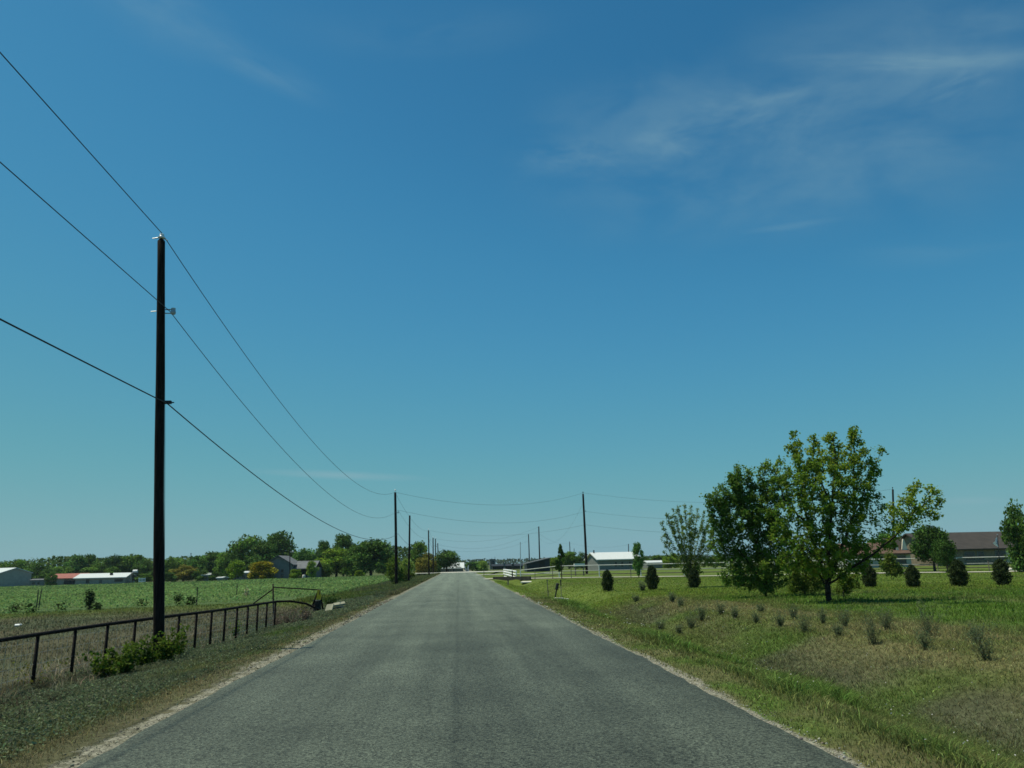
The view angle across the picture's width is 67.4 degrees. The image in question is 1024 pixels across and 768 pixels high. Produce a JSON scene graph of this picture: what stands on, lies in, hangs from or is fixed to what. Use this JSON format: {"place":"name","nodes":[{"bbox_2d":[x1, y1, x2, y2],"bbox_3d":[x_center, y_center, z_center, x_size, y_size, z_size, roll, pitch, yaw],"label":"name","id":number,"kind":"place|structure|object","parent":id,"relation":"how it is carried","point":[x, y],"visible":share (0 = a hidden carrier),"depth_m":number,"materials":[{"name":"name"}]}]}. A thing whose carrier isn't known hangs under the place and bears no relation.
{"place":"outdoors","nodes":[
{"label":"outdoors","id":0,"kind":"place"},
{"bbox_2d":[0,601,312,705],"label":"pasture grass","id":1,"kind":"structure","parent":0,"point":[77,621],"depth_m":29.14,"materials":[{"name":"green plant"}]},
{"bbox_2d":[0,592,391,767],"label":"verge grass","id":2,"kind":"structure","parent":0,"point":[170,674],"depth_m":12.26,"materials":[{"name":"green plant"}]},
{"bbox_2d":[288,573,440,602],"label":"weedy grass","id":3,"kind":"structure","parent":0,"point":[389,587],"depth_m":56.62,"materials":[{"name":"green plant"}]},
{"bbox_2d":[76,572,856,767],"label":"road","id":4,"kind":"structure","parent":0,"point":[461,670],"depth_m":8.56,"materials":[{"name":"grey asphalt"}]},
{"bbox_2d":[0,557,1023,767],"bbox_3d":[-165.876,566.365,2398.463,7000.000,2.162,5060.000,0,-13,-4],"label":"ground","id":5,"kind":"structure","parent":0,"point":[120,738],"depth_m":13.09,"materials":[{"name":"green plant"}]},
{"bbox_2d":[4,559,27,568],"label":"tree","id":6,"kind":"object","parent":5,"relation":"on","point":[19,563],"visible":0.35,"depth_m":228.56,"materials":[{"name":"green plant"}]},
{"bbox_2d":[0,568,32,586],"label":"metal building","id":7,"kind":"structure","parent":5,"relation":"on","point":[14,577],"depth_m":188.62,"materials":[{"name":"grey metal"}]},
{"bbox_2d":[23,561,57,578],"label":"tree","id":8,"kind":"object","parent":5,"relation":"on","point":[43,570],"visible":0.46,"depth_m":198.35,"materials":[{"name":"green plant"}]},
{"bbox_2d":[7,653,77,684],"bbox_3d":[-7.998,4.859,13.068,1.065,0.610,0.936,7,-16,-33],"label":"leaning sprig","id":9,"kind":"object","parent":5,"relation":"on","point":[39,673],"visible":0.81,"depth_m":12.94,"materials":[{"name":"brown plant"}]},
{"bbox_2d":[44,571,57,584],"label":"bush","id":10,"kind":"object","parent":5,"relation":"on","point":[48,579],"visible":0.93,"depth_m":185.41,"materials":[{"name":"green plant"}]},
{"bbox_2d":[53,566,74,574],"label":"tree","id":11,"kind":"object","parent":5,"relation":"on","point":[64,570],"visible":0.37,"depth_m":228.98,"materials":[{"name":"green plant"}]},
{"bbox_2d":[51,573,87,584],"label":"red roofed house","id":12,"kind":"structure","parent":5,"relation":"on","point":[65,577],"depth_m":193.00,"materials":[{"name":"red metal"}]},
{"bbox_2d":[64,554,88,572],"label":"tree","id":13,"kind":"object","parent":5,"relation":"on","point":[79,560],"visible":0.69,"depth_m":234.17,"materials":[{"name":"green plant"}]},
{"bbox_2d":[84,588,96,609],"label":"bush","id":14,"kind":"object","parent":5,"relation":"on","point":[90,599],"visible":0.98,"depth_m":43.63,"materials":[{"name":"green plant"}]},
{"bbox_2d":[83,553,99,568],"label":"tree","id":15,"kind":"object","parent":5,"relation":"on","point":[90,558],"visible":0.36,"depth_m":237.04,"materials":[{"name":"green plant"}]},
{"bbox_2d":[79,561,118,572],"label":"tree","id":16,"kind":"object","parent":5,"relation":"on","point":[92,568],"visible":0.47,"depth_m":225.88,"materials":[{"name":"green plant"}]},
{"bbox_2d":[73,572,134,584],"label":"white roofed house","id":17,"kind":"structure","parent":5,"relation":"on","point":[89,577],"depth_m":186.37,"materials":[{"name":"white metal"}]},
{"bbox_2d":[78,647,130,678],"bbox_3d":[-7.149,4.912,13.408,0.791,0.618,0.545,11,-18,-43],"label":"vine bush","id":18,"kind":"object","parent":5,"relation":"on","point":[105,667],"visible":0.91,"depth_m":13.38,"materials":[{"name":"green plant"}]},
{"bbox_2d":[103,554,124,570],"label":"tree","id":19,"kind":"object","parent":5,"relation":"on","point":[112,561],"visible":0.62,"depth_m":230.48,"materials":[{"name":"green plant"}]},
{"bbox_2d":[0,627,251,710],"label":"dead stems","id":20,"kind":"object","parent":5,"relation":"on","point":[56,669],"visible":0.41,"depth_m":14.35,"materials":[{"name":"brown plant"}]},
{"bbox_2d":[115,639,145,674],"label":"vine bush","id":21,"kind":"object","parent":5,"relation":"on","point":[126,668],"visible":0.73,"depth_m":13.90,"materials":[{"name":"green plant"}]},
{"bbox_2d":[115,554,146,573],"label":"tree","id":22,"kind":"object","parent":5,"relation":"on","point":[127,563],"visible":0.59,"depth_m":231.41,"materials":[{"name":"green plant"}]},
{"bbox_2d":[131,558,152,581],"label":"tree","id":23,"kind":"object","parent":5,"relation":"on","point":[143,566],"visible":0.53,"depth_m":220.80,"materials":[{"name":"green plant"}]},
{"bbox_2d":[122,633,165,665],"bbox_3d":[-7.117,5.208,14.915,0.501,0.675,0.781,-11,-16,36],"label":"vine bush","id":24,"kind":"object","parent":5,"relation":"on","point":[148,655],"visible":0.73,"depth_m":14.91,"materials":[{"name":"green plant"}]},
{"bbox_2d":[0,600,318,693],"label":"pipe fence","id":25,"kind":"object","parent":5,"relation":"on","point":[37,635],"visible":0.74,"depth_m":16.11,"materials":[{"name":"metal"}]},
{"bbox_2d":[151,233,175,660],"bbox_3d":[-7.837,1.284,16.976,1.012,9.907,0.232,0,-13,-4],"label":"utility pole","id":26,"kind":"object","parent":5,"relation":"on","point":[159,564],"visible":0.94,"depth_m":16.82,"materials":[{"name":"brown wood"}]},
{"bbox_2d":[0,162,419,536],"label":"power line","id":27,"kind":"object","parent":26,"relation":"attached to","point":[160,303],"visible":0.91,"depth_m":16.06,"materials":[{"name":"metal"}]},
{"bbox_2d":[0,318,431,548],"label":"power line","id":28,"kind":"object","parent":26,"relation":"attached to","point":[10,324],"visible":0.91,"depth_m":15.76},
{"bbox_2d":[0,52,434,539],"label":"power line","id":29,"kind":"object","parent":26,"relation":"attached to","point":[155,226],"visible":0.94,"depth_m":16.59,"materials":[{"name":"metal"}]},
{"bbox_2d":[155,623,189,661],"bbox_3d":[-6.829,5.206,15.329,0.620,0.804,0.548,8,-16,-34],"label":"bush","id":30,"kind":"object","parent":5,"relation":"on","point":[169,647],"visible":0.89,"depth_m":15.22,"materials":[{"name":"green plant"}]},
{"bbox_2d":[165,557,187,572],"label":"tree","id":31,"kind":"object","parent":5,"relation":"on","point":[170,563],"visible":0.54,"depth_m":221.56,"materials":[{"name":"green plant"}]},
{"bbox_2d":[172,625,190,657],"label":"vine bush","id":32,"kind":"object","parent":5,"relation":"on","point":[182,644],"visible":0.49,"depth_m":16.29,"materials":[{"name":"green plant"}]},
{"bbox_2d":[168,564,198,581],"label":"bush","id":33,"kind":"object","parent":5,"relation":"on","point":[184,573],"visible":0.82,"depth_m":193.15,"materials":[{"name":"green plant"}]},
{"bbox_2d":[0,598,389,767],"bbox_3d":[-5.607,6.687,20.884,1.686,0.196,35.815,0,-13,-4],"label":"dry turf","id":34,"kind":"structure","parent":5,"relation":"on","point":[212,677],"depth_m":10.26,"materials":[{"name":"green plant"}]},
{"bbox_2d":[186,555,209,570],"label":"tree","id":35,"kind":"object","parent":5,"relation":"on","point":[197,561],"visible":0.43,"depth_m":202.32,"materials":[{"name":"green plant"}]},
{"bbox_2d":[0,575,398,612],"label":"crop rows","id":36,"kind":"object","parent":5,"relation":"on","point":[11,595],"visible":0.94,"depth_m":71.55,"materials":[{"name":"green plant"}]},
{"bbox_2d":[192,570,208,580],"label":"bush","id":37,"kind":"object","parent":5,"relation":"on","point":[200,575],"visible":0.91,"depth_m":174.38,"materials":[{"name":"green plant"}]},
{"bbox_2d":[202,551,218,572],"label":"tree","id":38,"kind":"object","parent":5,"relation":"on","point":[210,557],"visible":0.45,"depth_m":200.61,"materials":[{"name":"green plant"}]},
{"bbox_2d":[2,540,424,575],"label":"tree belt","id":39,"kind":"object","parent":5,"relation":"on","point":[54,561],"visible":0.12,"depth_m":259.18,"materials":[{"name":"green plant"}]},
{"bbox_2d":[212,551,229,575],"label":"tree","id":40,"kind":"object","parent":5,"relation":"on","point":[222,556],"visible":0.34,"depth_m":193.78,"materials":[{"name":"green plant"}]},
{"bbox_2d":[225,559,245,579],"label":"tree","id":41,"kind":"object","parent":5,"relation":"on","point":[237,567],"visible":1,"depth_m":151.70,"materials":[{"name":"green plant"}]},
{"bbox_2d":[222,551,250,579],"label":"tree","id":42,"kind":"object","parent":5,"relation":"on","point":[232,556],"visible":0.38,"depth_m":185.37,"materials":[{"name":"green plant"}]},
{"bbox_2d":[226,534,263,566],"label":"tree","id":43,"kind":"object","parent":5,"relation":"on","point":[241,547],"visible":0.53,"depth_m":194.21,"materials":[{"name":"green plant"}]},
{"bbox_2d":[246,542,278,570],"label":"tree","id":44,"kind":"object","parent":5,"relation":"on","point":[266,553],"visible":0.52,"depth_m":190.16,"materials":[{"name":"green plant"}]},
{"bbox_2d":[246,560,278,578],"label":"bush","id":45,"kind":"object","parent":5,"relation":"on","point":[263,569],"visible":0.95,"depth_m":144.91,"materials":[{"name":"green plant"}]},
{"bbox_2d":[264,530,297,556],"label":"tree","id":46,"kind":"object","parent":5,"relation":"on","point":[283,543],"visible":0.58,"depth_m":195.79,"materials":[{"name":"green plant"}]},
{"bbox_2d":[253,584,323,615],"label":"field gate","id":47,"kind":"structure","parent":5,"relation":"on","point":[272,589],"depth_m":32.33,"materials":[{"name":"metal"}]},
{"bbox_2d":[276,605,305,622],"bbox_3d":[-7.068,7.401,24.642,1.051,0.732,1.016,12,-18,-44],"label":"dry brush","id":48,"kind":"object","parent":5,"relation":"on","point":[287,619],"visible":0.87,"depth_m":24.57,"materials":[{"name":"brown plant"}]},
{"bbox_2d":[265,555,322,578],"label":"grey house","id":49,"kind":"structure","parent":5,"relation":"on","point":[281,564],"depth_m":148.98,"materials":[{"name":"blue"}]},
{"bbox_2d":[292,548,317,560],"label":"tree","id":50,"kind":"object","parent":5,"relation":"on","point":[301,555],"visible":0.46,"depth_m":181.31,"materials":[{"name":"green plant"}]},
{"bbox_2d":[306,560,318,576],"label":"tree","id":51,"kind":"object","parent":5,"relation":"on","point":[310,567],"visible":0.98,"depth_m":142.51,"materials":[{"name":"green plant"}]},
{"bbox_2d":[316,540,330,564],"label":"tree","id":52,"kind":"object","parent":5,"relation":"on","point":[323,545],"visible":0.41,"depth_m":174.97,"materials":[{"name":"green plant"}]},
{"bbox_2d":[321,561,332,576],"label":"bush","id":53,"kind":"object","parent":5,"relation":"on","point":[327,570],"visible":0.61,"depth_m":158.39,"materials":[{"name":"green plant"}]},
{"bbox_2d":[314,547,351,576],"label":"tree","id":54,"kind":"object","parent":5,"relation":"on","point":[335,555],"visible":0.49,"depth_m":164.06,"materials":[{"name":"green plant"}]},
{"bbox_2d":[332,533,354,575],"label":"tree","id":55,"kind":"object","parent":5,"relation":"on","point":[343,541],"visible":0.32,"depth_m":181.12,"materials":[{"name":"green plant"}]},
{"bbox_2d":[339,544,366,575],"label":"tree","id":56,"kind":"object","parent":5,"relation":"on","point":[346,563],"visible":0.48,"depth_m":160.25,"materials":[{"name":"green plant"}]},
{"bbox_2d":[348,537,397,575],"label":"tree","id":57,"kind":"object","parent":5,"relation":"on","point":[365,551],"visible":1,"depth_m":143.58,"materials":[{"name":"green plant"}]},
{"bbox_2d":[384,555,405,583],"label":"roadside shrub","id":58,"kind":"object","parent":5,"relation":"on","point":[391,575],"visible":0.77,"depth_m":74.93,"materials":[{"name":"green plant"}]},
{"bbox_2d":[394,489,398,583],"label":"utility pole","id":59,"kind":"object","parent":5,"relation":"on","point":[395,527],"visible":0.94,"depth_m":73.89,"materials":[{"name":"brown wood"}]},
{"bbox_2d":[410,541,427,572],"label":"tree","id":60,"kind":"object","parent":5,"relation":"on","point":[418,550],"visible":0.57,"depth_m":166.04,"materials":[{"name":"green plant"}]},
{"bbox_2d":[415,552,437,574],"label":"tree","id":61,"kind":"object","parent":5,"relation":"on","point":[422,567],"visible":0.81,"depth_m":158.97,"materials":[{"name":"green plant"}]},
{"bbox_2d":[12,595,881,767],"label":"gravel","id":62,"kind":"structure","parent":5,"relation":"on","point":[344,623],"depth_m":10.65,"materials":[{"name":"beige gravel"}]},
{"bbox_2d":[434,549,460,571],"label":"tree","id":63,"kind":"object","parent":5,"relation":"on","point":[447,559],"visible":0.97,"depth_m":171.89,"materials":[{"name":"green plant"}]},
{"bbox_2d":[440,562,463,571],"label":"roadside hall","id":64,"kind":"structure","parent":5,"relation":"on","point":[460,568],"depth_m":177.84,"materials":[{"name":"grey"}]},
{"bbox_2d":[491,563,523,569],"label":"long dark shed","id":65,"kind":"structure","parent":5,"relation":"on","point":[504,566],"depth_m":218.91,"materials":[{"name":"black metal"}]},
{"bbox_2d":[493,576,530,582],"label":"drive culvert","id":66,"kind":"object","parent":5,"relation":"on","point":[525,579],"visible":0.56,"depth_m":79.61,"materials":[{"name":"stone"}]},
{"bbox_2d":[523,557,550,571],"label":"blue shed","id":67,"kind":"structure","parent":5,"relation":"on","point":[540,563],"depth_m":143.69,"materials":[{"name":"metal"}]},
{"bbox_2d":[555,544,565,578],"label":"conifer tree","id":68,"kind":"object","parent":5,"relation":"on","point":[559,562],"visible":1,"depth_m":75.53,"materials":[{"name":"green plant"}]},
{"bbox_2d":[563,551,578,568],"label":"tree","id":69,"kind":"object","parent":5,"relation":"on","point":[571,558],"visible":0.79,"depth_m":180.16,"materials":[{"name":"green plant"}]},
{"bbox_2d":[582,492,587,573],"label":"utility pole","id":70,"kind":"object","parent":5,"relation":"on","point":[585,546],"visible":0.97,"depth_m":104.82,"materials":[{"name":"brown wood"}]},
{"bbox_2d":[601,570,613,590],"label":"cedar bush","id":71,"kind":"object","parent":5,"relation":"on","point":[607,581],"visible":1,"depth_m":43.61,"materials":[{"name":"green plant"}]},
{"bbox_2d":[584,550,638,569],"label":"white roofed barn","id":72,"kind":"structure","parent":5,"relation":"on","point":[607,560],"depth_m":144.64,"materials":[{"name":"grey metal"}]},
{"bbox_2d":[455,553,810,564],"bbox_3d":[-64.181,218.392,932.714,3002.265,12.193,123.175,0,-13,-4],"label":"woods","id":73,"kind":"object","parent":5,"relation":"on","point":[515,561],"visible":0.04,"depth_m":912.76,"materials":[{"name":"green plant"}]},
{"bbox_2d":[631,542,644,576],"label":"tree","id":74,"kind":"object","parent":5,"relation":"on","point":[638,562],"visible":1,"depth_m":75.82,"materials":[{"name":"green plant"}]},
{"bbox_2d":[644,565,659,589],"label":"cedar bush","id":75,"kind":"object","parent":5,"relation":"on","point":[652,578],"visible":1,"depth_m":42.66,"materials":[{"name":"green plant"}]},
{"bbox_2d":[643,560,662,567],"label":"annex","id":76,"kind":"object","parent":5,"relation":"on","point":[656,563],"visible":0.76,"depth_m":153.67,"materials":[{"name":"grey metal"}]},
{"bbox_2d":[662,552,680,567],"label":"bush","id":77,"kind":"object","parent":5,"relation":"on","point":[666,559],"visible":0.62,"depth_m":147.81,"materials":[{"name":"green plant"}]},
{"bbox_2d":[659,504,716,577],"bbox_3d":[10.662,9.742,46.431,3.615,5.073,2.016,0,-13,-4],"label":"thin tree","id":78,"kind":"object","parent":5,"relation":"on","point":[690,556],"visible":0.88,"depth_m":46.35,"materials":[{"name":"green plant"}]},
{"bbox_2d":[686,567,701,587],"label":"cedar bush","id":79,"kind":"object","parent":5,"relation":"on","point":[693,577],"visible":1,"depth_m":44.91,"materials":[{"name":"green plant"}]},
{"bbox_2d":[699,458,795,595],"bbox_3d":[10.021,6.075,32.549,4.130,5.882,2.195,0,-13,-4],"label":"dark tree","id":80,"kind":"object","parent":5,"relation":"on","point":[762,570],"visible":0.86,"depth_m":32.30,"materials":[{"name":"green plant"}]},
{"bbox_2d":[520,556,1010,577],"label":"pipe fence","id":81,"kind":"object","parent":5,"relation":"on","point":[599,570],"visible":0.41,"depth_m":81.17,"materials":[{"name":"white metal"}]},
{"bbox_2d":[525,596,1023,767],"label":"tall grass","id":82,"kind":"structure","parent":5,"relation":"on","point":[825,697],"depth_m":9.61,"materials":[{"name":"green plant"}]},
{"bbox_2d":[790,610,816,632],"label":"twiggy shrub","id":83,"kind":"object","parent":5,"relation":"on","point":[803,625],"visible":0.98,"depth_m":17.88,"materials":[{"name":"green plant"}]},
{"bbox_2d":[782,560,831,594],"bbox_3d":[12.697,8.293,33.117,2.036,1.783,1.505,0,-13,-4],"label":"understory shrub","id":84,"kind":"object","parent":5,"relation":"on","point":[805,583],"visible":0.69,"depth_m":32.87,"materials":[{"name":"green plant"}]},
{"bbox_2d":[830,605,851,627],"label":"twiggy shrub","id":85,"kind":"object","parent":5,"relation":"on","point":[844,619],"visible":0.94,"depth_m":17.81,"materials":[{"name":"green plant"}]},
{"bbox_2d":[832,569,863,597],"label":"sucker shoots","id":86,"kind":"object","parent":5,"relation":"on","point":[851,582],"visible":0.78,"depth_m":29.26,"materials":[{"name":"green plant"}]},
{"bbox_2d":[763,425,945,601],"bbox_3d":[12.473,4.620,28.138,6.052,6.642,3.162,-7,-14,24],"label":"spring tree","id":87,"kind":"object","parent":5,"relation":"on","point":[832,549],"visible":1,"depth_m":28.15,"materials":[{"name":"green plant"}]},
{"bbox_2d":[823,543,914,567],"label":"rust roofed house","id":88,"kind":"structure","parent":5,"relation":"on","point":[900,553],"depth_m":99.95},
{"bbox_2d":[860,564,877,586],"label":"cedar bush","id":89,"kind":"object","parent":5,"relation":"on","point":[869,578],"visible":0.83,"depth_m":39.65,"materials":[{"name":"green plant"}]},
{"bbox_2d":[852,603,886,644],"bbox_3d":[7.092,4.723,15.157,0.590,0.839,0.584,6,-15,-30],"label":"twiggy shrub","id":90,"kind":"object","parent":5,"relation":"on","point":[871,634],"visible":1,"depth_m":15.12,"materials":[{"name":"green plant"}]},
{"bbox_2d":[875,607,894,629],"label":"twiggy shrub","id":91,"kind":"object","parent":5,"relation":"on","point":[887,621],"visible":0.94,"depth_m":16.98,"materials":[{"name":"green plant"}]},
{"bbox_2d":[878,550,905,578],"bbox_3d":[24.697,11.831,50.172,1.692,2.053,1.407,0,-13,-4],"label":"lawn sapling","id":92,"kind":"object","parent":5,"relation":"on","point":[894,569],"visible":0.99,"depth_m":50.04,"materials":[{"name":"green plant"}]},
{"bbox_2d":[902,564,921,586],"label":"cedar bush","id":93,"kind":"object","parent":5,"relation":"on","point":[912,573],"visible":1,"depth_m":38.40,"materials":[{"name":"green plant"}]},
{"bbox_2d":[913,626,938,649],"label":"twiggy shrub","id":94,"kind":"object","parent":5,"relation":"on","point":[922,640],"visible":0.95,"depth_m":13.88,"materials":[{"name":"green plant"}]},
{"bbox_2d":[908,600,950,635],"bbox_3d":[8.559,4.758,15.727,0.713,0.802,0.841,0,-13,-4],"label":"twiggy shrub","id":95,"kind":"object","parent":5,"relation":"on","point":[927,624],"visible":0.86,"depth_m":15.73,"materials":[{"name":"green plant"}]},
{"bbox_2d":[908,523,951,570],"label":"tree","id":96,"kind":"object","parent":5,"relation":"on","point":[922,549],"visible":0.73,"depth_m":72.81,"materials":[{"name":"green plant"}]},
{"bbox_2d":[929,537,956,569],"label":"tree","id":97,"kind":"object","parent":5,"relation":"on","point":[945,556],"visible":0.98,"depth_m":66.75,"materials":[{"name":"green plant"}]},
{"bbox_2d":[946,559,971,586],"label":"cedar bush","id":98,"kind":"object","parent":5,"relation":"on","point":[958,575],"visible":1,"depth_m":38.22,"materials":[{"name":"green plant"}]},
{"bbox_2d":[902,531,1017,565],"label":"brown roofed house","id":99,"kind":"structure","parent":5,"relation":"on","point":[974,544],"depth_m":105.46,"materials":[{"name":"brick"}]},
{"bbox_2d":[958,616,1006,660],"bbox_3d":[7.560,4.073,12.297,0.539,0.711,0.589,4,-14,-22],"label":"twiggy shrub","id":100,"kind":"object","parent":5,"relation":"on","point":[985,649],"visible":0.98,"depth_m":12.26,"materials":[{"name":"green plant"}]},
{"bbox_2d":[990,558,1013,585],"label":"cedar bush","id":101,"kind":"object","parent":5,"relation":"on","point":[1001,566],"visible":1,"depth_m":37.40,"materials":[{"name":"green plant"}]},
{"bbox_2d":[999,498,1023,571],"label":"tree","id":102,"kind":"object","parent":5,"relation":"on","point":[1013,523],"visible":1,"depth_m":63.75,"materials":[{"name":"green plant"}]},
{"bbox_2d":[0,0,1023,565],"label":"sky","id":103,"kind":"structure","parent":0,"point":[497,255],"materials":[{"name":"blue"}]},
{"bbox_2d":[485,571,1021,578],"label":"driveway","id":104,"kind":"structure","parent":0,"point":[775,574],"depth_m":74.55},
{"bbox_2d":[495,569,1023,612],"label":"lawn grass","id":105,"kind":"structure","parent":0,"point":[591,582],"depth_m":51.97,"materials":[{"name":"green plant"}]},
{"bbox_2d":[629,579,1023,649],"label":"meadow grass","id":106,"kind":"structure","parent":0,"point":[962,594],"depth_m":27.44,"materials":[{"name":"green plant"}]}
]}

